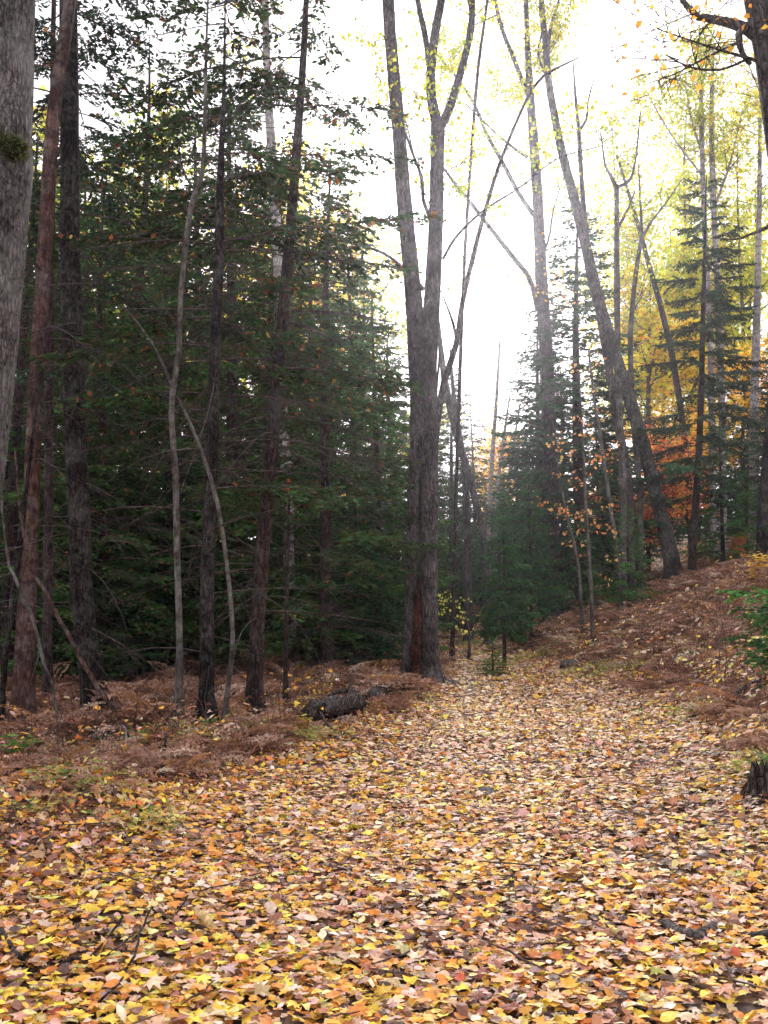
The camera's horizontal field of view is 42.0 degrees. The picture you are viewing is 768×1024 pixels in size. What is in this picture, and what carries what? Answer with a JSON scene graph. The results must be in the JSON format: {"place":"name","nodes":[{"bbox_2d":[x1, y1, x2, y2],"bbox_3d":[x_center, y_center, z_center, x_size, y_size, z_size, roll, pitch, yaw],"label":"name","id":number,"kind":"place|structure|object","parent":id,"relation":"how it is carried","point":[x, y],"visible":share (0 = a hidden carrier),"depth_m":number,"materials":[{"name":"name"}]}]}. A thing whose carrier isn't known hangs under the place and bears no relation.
{"place":"outdoors","nodes":[
{"label":"outdoors","id":0,"kind":"place"},
{"bbox_2d":[0,534,767,1023],"bbox_3d":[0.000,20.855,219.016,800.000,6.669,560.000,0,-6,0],"label":"ground","id":1,"kind":"structure","parent":0,"point":[744,1004],"depth_m":5.75,"materials":[{"name":"plant"}]},
{"bbox_2d":[0,0,35,506],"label":"maple tree","id":2,"kind":"object","parent":1,"relation":"on","point":[17,27],"visible":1,"depth_m":7.35,"materials":[{"name":"bark"},{"name":"leaves"},{"name":"moss"}]},
{"bbox_2d":[0,733,52,753],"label":"leafy plant","id":3,"kind":"object","parent":1,"relation":"on","point":[13,742],"visible":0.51,"depth_m":9.79,"materials":[{"name":"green plant"}]},
{"bbox_2d":[0,500,58,737],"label":"dead sapling","id":4,"kind":"object","parent":1,"relation":"on","point":[25,603],"visible":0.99,"depth_m":10.83,"materials":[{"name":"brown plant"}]},
{"bbox_2d":[0,423,94,664],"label":"hemlock tree","id":5,"kind":"object","parent":1,"relation":"on","point":[2,533],"visible":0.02,"depth_m":18.61,"materials":[{"name":"green plant"}]},
{"bbox_2d":[0,201,97,579],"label":"hemlock tree","id":6,"kind":"object","parent":1,"relation":"on","point":[28,355],"visible":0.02,"depth_m":20.56,"materials":[{"name":"green plant"}]},
{"bbox_2d":[0,358,111,720],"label":"dead sapling","id":7,"kind":"object","parent":1,"relation":"on","point":[4,665],"visible":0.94,"depth_m":11.57,"materials":[{"name":"wood"}]},
{"bbox_2d":[0,128,126,679],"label":"hemlock tree","id":8,"kind":"object","parent":1,"relation":"on","point":[16,442],"visible":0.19,"depth_m":16.18,"materials":[{"name":"green plant"}]},
{"bbox_2d":[0,450,126,720],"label":"dead sapling","id":9,"kind":"object","parent":1,"relation":"on","point":[101,692],"visible":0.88,"depth_m":11.13,"materials":[{"name":"brown plant"}]},
{"bbox_2d":[27,84,109,321],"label":"maple tree","id":10,"kind":"object","parent":1,"relation":"on","point":[44,111],"visible":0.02,"depth_m":50.30,"materials":[{"name":"green plant"}]},
{"bbox_2d":[3,133,157,626],"bbox_3d":[-7.876,-2.885,24.710,5.492,14.157,5.173,2,-6,-16],"label":"hemlock tree","id":11,"kind":"object","parent":1,"relation":"on","point":[82,266],"visible":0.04,"depth_m":25.07,"materials":[{"name":"green plant"}]},
{"bbox_2d":[0,421,166,681],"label":"hemlock tree","id":12,"kind":"object","parent":1,"relation":"on","point":[117,582],"visible":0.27,"depth_m":17.19,"materials":[{"name":"green plant"}]},
{"bbox_2d":[11,0,166,696],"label":"pine tree","id":13,"kind":"object","parent":1,"relation":"on","point":[47,632],"visible":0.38,"depth_m":14.52,"materials":[{"name":"brown plant"}]},
{"bbox_2d":[0,165,220,666],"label":"hemlock tree","id":14,"kind":"object","parent":1,"relation":"on","point":[152,607],"visible":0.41,"depth_m":17.26,"materials":[{"name":"green plant"}]},
{"bbox_2d":[0,0,226,723],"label":"pine tree","id":15,"kind":"object","parent":1,"relation":"on","point":[24,664],"visible":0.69,"depth_m":11.97,"materials":[{"name":"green plant"}]},
{"bbox_2d":[53,455,188,677],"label":"hemlock tree","id":16,"kind":"object","parent":1,"relation":"on","point":[134,611],"visible":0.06,"depth_m":18.44,"materials":[{"name":"green plant"}]},
{"bbox_2d":[0,0,245,716],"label":"hemlock tree","id":17,"kind":"object","parent":1,"relation":"on","point":[81,586],"visible":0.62,"depth_m":12.35,"materials":[{"name":"green plant"}]},
{"bbox_2d":[6,25,257,631],"bbox_3d":[-5.940,-3.681,22.058,6.292,15.024,6.761,-1,-6,12],"label":"hemlock tree","id":18,"kind":"object","parent":1,"relation":"on","point":[141,83],"visible":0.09,"depth_m":22.63,"materials":[{"name":"green plant"}]},
{"bbox_2d":[57,148,206,431],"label":"maple tree","id":19,"kind":"object","parent":1,"relation":"on","point":[128,215],"depth_m":47.22,"materials":[{"name":"green plant"}]},
{"bbox_2d":[57,174,222,569],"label":"hemlock tree","id":20,"kind":"object","parent":1,"relation":"on","point":[113,278],"visible":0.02,"depth_m":32.36,"materials":[{"name":"green plant"}]},
{"bbox_2d":[83,66,251,471],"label":"maple tree","id":21,"kind":"object","parent":1,"relation":"on","point":[162,179],"visible":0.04,"depth_m":50.92,"materials":[{"name":"green plant"}]},
{"bbox_2d":[60,171,279,673],"bbox_3d":[-3.898,-1.493,18.869,4.088,10.109,4.340,0,-6,-2],"label":"hemlock tree","id":22,"kind":"object","parent":1,"relation":"on","point":[191,627],"visible":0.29,"depth_m":18.45,"materials":[{"name":"green plant"}]},
{"bbox_2d":[107,451,248,677],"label":"hemlock tree","id":23,"kind":"object","parent":1,"relation":"on","point":[159,596],"visible":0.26,"depth_m":18.46,"materials":[{"name":"green plant"}]},
{"bbox_2d":[121,0,253,727],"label":"sapling","id":24,"kind":"object","parent":1,"relation":"on","point":[178,694],"visible":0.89,"depth_m":11.16,"materials":[{"name":"grey plant"}]},
{"bbox_2d":[24,0,399,725],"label":"hemlock tree","id":25,"kind":"object","parent":1,"relation":"on","point":[220,228],"visible":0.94,"depth_m":11.94,"materials":[{"name":"green plant"}]},
{"bbox_2d":[112,100,319,617],"bbox_3d":[-4.823,-3.575,27.186,7.129,15.596,7.474,2,-6,-20],"label":"hemlock tree","id":26,"kind":"object","parent":1,"relation":"on","point":[196,168],"visible":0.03,"depth_m":27.37,"materials":[{"name":"green plant"}]},
{"bbox_2d":[165,395,275,720],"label":"sapling","id":27,"kind":"object","parent":1,"relation":"on","point":[225,708],"visible":0.91,"depth_m":10.94,"materials":[{"name":"grey plant"}]},
{"bbox_2d":[97,72,392,652],"bbox_3d":[-2.975,-2.966,22.003,6.410,13.673,6.887,0,-6,2],"label":"hemlock tree","id":28,"kind":"object","parent":1,"relation":"on","point":[232,374],"visible":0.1,"depth_m":21.42,"materials":[{"name":"green plant"}]},
{"bbox_2d":[78,0,450,715],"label":"hemlock tree","id":29,"kind":"object","parent":1,"relation":"on","point":[276,418],"visible":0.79,"depth_m":12.86,"materials":[{"name":"green plant"}]},
{"bbox_2d":[200,0,342,660],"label":"birch tree","id":30,"kind":"object","parent":1,"relation":"on","point":[270,139],"visible":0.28,"depth_m":20.71,"materials":[{"name":"grey plant"}]},
{"bbox_2d":[226,483,321,703],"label":"dead sapling","id":31,"kind":"object","parent":1,"relation":"on","point":[285,672],"visible":0.49,"depth_m":14.04,"materials":[{"name":"brown plant"}]},
{"bbox_2d":[187,183,371,651],"bbox_3d":[-2.684,-2.337,24.612,5.303,12.956,4.996,0,-6,1],"label":"hemlock tree","id":32,"kind":"object","parent":1,"relation":"on","point":[276,540],"visible":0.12,"depth_m":23.93,"materials":[{"name":"green plant"}]},
{"bbox_2d":[185,101,403,393],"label":"maple tree","id":33,"kind":"object","parent":1,"relation":"on","point":[391,300],"visible":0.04,"depth_m":55.92,"materials":[{"name":"green plant"}]},
{"bbox_2d":[187,136,459,668],"bbox_3d":[-1.202,-1.823,17.838,4.361,10.222,4.160,-5,-8,41],"label":"hemlock tree","id":34,"kind":"object","parent":1,"relation":"on","point":[327,623],"visible":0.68,"depth_m":17.49,"materials":[{"name":"green plant"}]},
{"bbox_2d":[252,207,394,637],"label":"hemlock tree","id":35,"kind":"object","parent":1,"relation":"on","point":[315,318],"visible":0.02,"depth_m":30.59,"materials":[{"name":"green plant"}]},
{"bbox_2d":[300,673,368,730],"bbox_3d":[-0.491,2.389,12.796,0.625,0.438,3.628,-1,-6,10],"label":"fallen log","id":36,"kind":"object","parent":1,"relation":"on","point":[353,699],"visible":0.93,"depth_m":12.11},
{"bbox_2d":[292,482,404,668],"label":"hemlock tree","id":37,"kind":"object","parent":1,"relation":"on","point":[377,557],"visible":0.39,"depth_m":19.36,"materials":[{"name":"green plant"}]},
{"bbox_2d":[293,242,448,631],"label":"hemlock tree","id":38,"kind":"object","parent":1,"relation":"on","point":[400,489],"visible":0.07,"depth_m":26.93,"materials":[{"name":"green plant"}]},
{"bbox_2d":[307,275,459,656],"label":"hemlock tree","id":39,"kind":"object","parent":1,"relation":"on","point":[403,473],"visible":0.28,"depth_m":21.07,"materials":[{"name":"green plant"}]},
{"bbox_2d":[297,163,469,472],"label":"maple tree","id":40,"kind":"object","parent":1,"relation":"on","point":[383,287],"visible":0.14,"depth_m":52.77,"materials":[{"name":"green plant"}]},
{"bbox_2d":[363,492,403,642],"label":"hemlock tree","id":41,"kind":"object","parent":1,"relation":"on","point":[394,600],"visible":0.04,"depth_m":26.54,"materials":[{"name":"green plant"}]},
{"bbox_2d":[0,535,767,1023],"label":"fallen leaves","id":42,"kind":"object","parent":1,"relation":"on","point":[560,987],"depth_m":5.36,"materials":[{"name":"plant"}]},
{"bbox_2d":[193,905,232,936],"bbox_3d":[-0.795,1.854,4.522,0.075,0.081,0.307,5,-8,-42],"label":"wood chip","id":43,"kind":"object","parent":42,"relation":"on","point":[204,917],"visible":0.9,"depth_m":4.48,"materials":[{"name":"beige plant"}]},
{"bbox_2d":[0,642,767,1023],"bbox_3d":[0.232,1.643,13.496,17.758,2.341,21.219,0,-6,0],"label":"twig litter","id":44,"kind":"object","parent":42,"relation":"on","point":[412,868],"visible":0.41,"depth_m":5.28,"materials":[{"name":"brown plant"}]},
{"bbox_2d":[0,540,767,833],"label":"dead bracken","id":45,"kind":"object","parent":1,"relation":"on","point":[193,753],"visible":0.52,"depth_m":13.47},
{"bbox_2d":[0,533,767,755],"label":"brushwood","id":46,"kind":"object","parent":1,"relation":"on","point":[303,697],"visible":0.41,"depth_m":13.46,"materials":[{"name":"brown plant"}]},
{"bbox_2d":[0,596,767,833],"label":"ground cover","id":47,"kind":"object","parent":1,"relation":"on","point":[182,816],"visible":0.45,"depth_m":8.18,"materials":[{"name":"green plant"}]},
{"bbox_2d":[339,318,479,616],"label":"hemlock tree","id":48,"kind":"object","parent":1,"relation":"on","point":[406,441],"visible":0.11,"depth_m":33.91,"materials":[{"name":"green plant"}]},
{"bbox_2d":[399,433,481,634],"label":"hemlock tree","id":49,"kind":"object","parent":1,"relation":"on","point":[442,618],"visible":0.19,"depth_m":37.16,"materials":[{"name":"green plant"}]},
{"bbox_2d":[418,367,492,620],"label":"fir tree","id":50,"kind":"object","parent":1,"relation":"on","point":[450,455],"visible":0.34,"depth_m":44.10,"materials":[{"name":"green plant"}]},
{"bbox_2d":[421,271,494,646],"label":"maple tree","id":51,"kind":"object","parent":1,"relation":"on","point":[464,460],"visible":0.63,"depth_m":30.15,"materials":[{"name":"grey plant"}]},
{"bbox_2d":[438,590,489,659],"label":"sapling","id":52,"kind":"object","parent":1,"relation":"on","point":[467,631],"visible":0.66,"depth_m":24.83,"materials":[{"name":"yellow plant"}]},
{"bbox_2d":[445,333,490,644],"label":"maple tree","id":53,"kind":"object","parent":1,"relation":"on","point":[467,574],"visible":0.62,"depth_m":31.98,"materials":[{"name":"grey plant"}]},
{"bbox_2d":[448,0,488,662],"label":"dead tree","id":54,"kind":"object","parent":1,"relation":"on","point":[452,614],"visible":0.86,"depth_m":24.46,"materials":[{"name":"wood"}]},
{"bbox_2d":[447,393,499,586],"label":"fir tree","id":55,"kind":"object","parent":1,"relation":"on","point":[478,441],"visible":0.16,"depth_m":52.45,"materials":[{"name":"green plant"}]},
{"bbox_2d":[297,0,656,684],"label":"maple tree","id":56,"kind":"object","parent":1,"relation":"on","point":[421,603],"visible":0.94,"depth_m":18.37,"materials":[{"name":"grey plant"}]},
{"bbox_2d":[459,414,523,526],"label":"maple tree","id":57,"kind":"object","parent":1,"relation":"on","point":[496,454],"visible":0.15,"depth_m":55.76,"materials":[{"name":"yellow plant"}]},
{"bbox_2d":[472,637,512,676],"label":"fir tree","id":58,"kind":"object","parent":1,"relation":"on","point":[492,671],"visible":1,"depth_m":19.57,"materials":[{"name":"green plant"}]},
{"bbox_2d":[469,340,525,607],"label":"birch tree","id":59,"kind":"object","parent":1,"relation":"on","point":[491,469],"visible":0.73,"depth_m":40.46,"materials":[{"name":"grey plant"}]},
{"bbox_2d":[477,395,518,617],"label":"birch tree","id":60,"kind":"object","parent":1,"relation":"on","point":[499,462],"visible":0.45,"depth_m":41.43,"materials":[{"name":"yellow plant"}]},
{"bbox_2d":[467,492,541,665],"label":"fir tree","id":61,"kind":"object","parent":1,"relation":"on","point":[509,627],"visible":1,"depth_m":21.85,"materials":[{"name":"green plant"}]},
{"bbox_2d":[405,0,633,625],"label":"maple tree","id":62,"kind":"object","parent":1,"relation":"on","point":[540,297],"visible":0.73,"depth_m":31.84,"materials":[{"name":"grey plant"}]},
{"bbox_2d":[498,467,563,646],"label":"fir tree","id":63,"kind":"object","parent":1,"relation":"on","point":[539,589],"visible":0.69,"depth_m":25.90,"materials":[{"name":"green plant"}]},
{"bbox_2d":[471,319,610,605],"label":"fir tree","id":64,"kind":"object","parent":1,"relation":"on","point":[518,445],"visible":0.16,"depth_m":34.31,"materials":[{"name":"green plant"}]},
{"bbox_2d":[478,369,635,595],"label":"fir tree","id":65,"kind":"object","parent":1,"relation":"on","point":[588,501],"visible":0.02,"depth_m":38.08,"materials":[{"name":"green plant"}]},
{"bbox_2d":[531,427,610,630],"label":"maple sapling","id":66,"kind":"object","parent":1,"relation":"on","point":[567,513],"visible":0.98,"depth_m":24.13,"materials":[{"name":"orange plant"}]},
{"bbox_2d":[467,0,682,584],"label":"maple tree","id":67,"kind":"object","parent":1,"relation":"on","point":[670,554],"visible":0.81,"depth_m":30.21,"materials":[{"name":"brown plant"}]},
{"bbox_2d":[547,514,610,611],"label":"fir tree","id":68,"kind":"object","parent":1,"relation":"on","point":[572,594],"visible":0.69,"depth_m":28.91,"materials":[{"name":"green plant"}]},
{"bbox_2d":[487,206,681,606],"bbox_3d":[6.191,-3.182,31.602,5.796,13.262,6.131,0,-6,2],"label":"fir tree","id":69,"kind":"object","parent":1,"relation":"on","point":[561,399],"visible":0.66,"depth_m":31.08,"materials":[{"name":"green plant"}]},
{"bbox_2d":[547,351,635,645],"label":"maple sapling","id":70,"kind":"object","parent":1,"relation":"on","point":[590,580],"visible":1,"depth_m":22.84,"materials":[{"name":"orange plant"}]},
{"bbox_2d":[570,386,615,555],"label":"fir tree","id":71,"kind":"object","parent":1,"relation":"on","point":[591,429],"visible":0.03,"depth_m":40.44,"materials":[{"name":"green plant"}]},
{"bbox_2d":[573,496,618,597],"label":"fir tree","id":72,"kind":"object","parent":1,"relation":"on","point":[610,547],"visible":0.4,"depth_m":29.96,"materials":[{"name":"green plant"}]},
{"bbox_2d":[564,346,629,606],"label":"sapling","id":73,"kind":"object","parent":1,"relation":"on","point":[612,519],"visible":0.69,"depth_m":27.93,"materials":[{"name":"brown plant"}]},
{"bbox_2d":[557,60,649,594],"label":"maple tree","id":74,"kind":"object","parent":1,"relation":"on","point":[610,374],"visible":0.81,"depth_m":29.25,"materials":[{"name":"grey plant"}]},
{"bbox_2d":[575,95,668,602],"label":"maple tree","id":75,"kind":"object","parent":1,"relation":"on","point":[620,428],"visible":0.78,"depth_m":28.69,"materials":[{"name":"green plant"}]},
{"bbox_2d":[593,505,662,606],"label":"fir tree","id":76,"kind":"object","parent":1,"relation":"on","point":[634,597],"visible":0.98,"depth_m":25.46,"materials":[{"name":"green plant"}]},
{"bbox_2d":[548,93,720,417],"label":"maple tree","id":77,"kind":"object","parent":1,"relation":"on","point":[628,242],"visible":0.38,"depth_m":47.17,"materials":[{"name":"yellow plant"}]},
{"bbox_2d":[594,127,697,562],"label":"maple tree","id":78,"kind":"object","parent":1,"relation":"on","point":[665,325],"visible":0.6,"depth_m":33.90,"materials":[{"name":"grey plant"}]},
{"bbox_2d":[618,399,681,572],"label":"fir tree","id":79,"kind":"object","parent":1,"relation":"on","point":[648,548],"visible":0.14,"depth_m":36.02,"materials":[{"name":"green plant"}]},
{"bbox_2d":[601,138,701,592],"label":"maple tree","id":80,"kind":"object","parent":1,"relation":"on","point":[639,488],"visible":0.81,"depth_m":29.66,"materials":[{"name":"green plant"}]},
{"bbox_2d":[581,199,729,427],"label":"maple tree","id":81,"kind":"object","parent":1,"relation":"on","point":[676,222],"visible":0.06,"depth_m":53.21,"materials":[{"name":"yellow plant"}]},
{"bbox_2d":[568,257,748,553],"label":"maple tree","id":82,"kind":"object","parent":1,"relation":"on","point":[647,356],"visible":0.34,"depth_m":46.07,"materials":[{"name":"yellow plant"}]},
{"bbox_2d":[589,409,728,546],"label":"maple tree","id":83,"kind":"object","parent":1,"relation":"on","point":[666,492],"visible":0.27,"depth_m":32.93,"materials":[{"name":"orange plant"}]},
{"bbox_2d":[555,0,767,777],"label":"maple tree","id":84,"kind":"object","parent":1,"relation":"on","point":[753,29],"visible":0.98,"depth_m":8.62,"materials":[{"name":"yellow plant"}]},
{"bbox_2d":[652,418,687,545],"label":"fir tree","id":85,"kind":"object","parent":1,"relation":"on","point":[679,533],"visible":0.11,"depth_m":41.91,"materials":[{"name":"green plant"}]},
{"bbox_2d":[592,287,765,536],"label":"maple tree","id":86,"kind":"object","parent":1,"relation":"on","point":[690,376],"visible":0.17,"depth_m":46.64,"materials":[{"name":"yellow plant"}]},
{"bbox_2d":[603,0,766,559],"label":"birch tree","id":87,"kind":"object","parent":1,"relation":"on","point":[700,119],"visible":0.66,"depth_m":33.14,"materials":[{"name":"yellow plant"}]},
{"bbox_2d":[605,78,767,534],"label":"maple tree","id":88,"kind":"object","parent":1,"relation":"on","point":[685,216],"visible":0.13,"depth_m":52.22,"materials":[{"name":"yellow plant"}]},
{"bbox_2d":[657,918,719,942],"bbox_3d":[1.340,1.876,4.484,0.291,0.064,0.162,-5,-8,39],"label":"stick","id":89,"kind":"object","parent":1,"relation":"on","point":[700,933],"visible":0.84,"depth_m":4.43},
{"bbox_2d":[624,171,767,571],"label":"spruce tree","id":90,"kind":"object","parent":1,"relation":"on","point":[674,466],"visible":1,"depth_m":28.96,"materials":[{"name":"green plant"}]},
{"bbox_2d":[668,394,728,541],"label":"fir tree","id":91,"kind":"object","parent":1,"relation":"on","point":[701,530],"visible":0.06,"depth_m":46.05,"materials":[{"name":"green plant"}]},
{"bbox_2d":[646,105,767,451],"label":"maple tree","id":92,"kind":"object","parent":1,"relation":"on","point":[743,328],"visible":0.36,"depth_m":44.89,"materials":[{"name":"yellow plant"}]},
{"bbox_2d":[658,332,767,530],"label":"maple tree","id":93,"kind":"object","parent":1,"relation":"on","point":[744,400],"visible":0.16,"depth_m":38.27,"materials":[{"name":"yellow plant"}]},
{"bbox_2d":[678,430,758,565],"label":"fir tree","id":94,"kind":"object","parent":1,"relation":"on","point":[718,534],"visible":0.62,"depth_m":29.03,"materials":[{"name":"green plant"}]},
{"bbox_2d":[674,176,767,398],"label":"maple tree","id":95,"kind":"object","parent":1,"relation":"on","point":[764,262],"visible":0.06,"depth_m":51.64,"materials":[{"name":"yellow plant"}]},
{"bbox_2d":[682,2,767,560],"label":"maple tree","id":96,"kind":"object","parent":1,"relation":"on","point":[762,528],"visible":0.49,"depth_m":27.26,"materials":[{"name":"yellow plant"}]},
{"bbox_2d":[705,60,767,543],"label":"birch tree","id":97,"kind":"object","parent":1,"relation":"on","point":[755,356],"visible":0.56,"depth_m":34.91,"materials":[{"name":"grey plant"}]},
{"bbox_2d":[715,503,767,689],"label":"fir tree","id":98,"kind":"object","parent":1,"relation":"on","point":[760,616],"visible":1,"depth_m":6.98,"materials":[{"name":"green plant"}]},
{"bbox_2d":[716,386,766,533],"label":"fir tree","id":99,"kind":"object","parent":1,"relation":"on","point":[738,478],"visible":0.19,"depth_m":38.18,"materials":[{"name":"green plant"}]},
{"bbox_2d":[724,474,758,544],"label":"fir tree","id":100,"kind":"object","parent":1,"relation":"on","point":[749,507],"visible":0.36,"depth_m":31.16,"materials":[{"name":"green plant"}]},
{"bbox_2d":[739,756,767,801],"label":"tree stump","id":101,"kind":"object","parent":1,"relation":"on","point":[756,784],"visible":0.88,"depth_m":7.16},
{"bbox_2d":[740,339,767,517],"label":"fir tree","id":102,"kind":"object","parent":1,"relation":"on","point":[758,461],"visible":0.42,"depth_m":33.58,"materials":[{"name":"green plant"}]},
{"bbox_2d":[7,0,767,538],"label":"sky","id":103,"kind":"structure","parent":0,"point":[493,306],"materials":[{"name":"white"}]},
{"bbox_2d":[437,55,582,452],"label":"dead tree","id":104,"kind":"object","parent":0,"point":[457,329],"visible":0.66,"depth_m":19.40,"materials":[{"name":"wood"}]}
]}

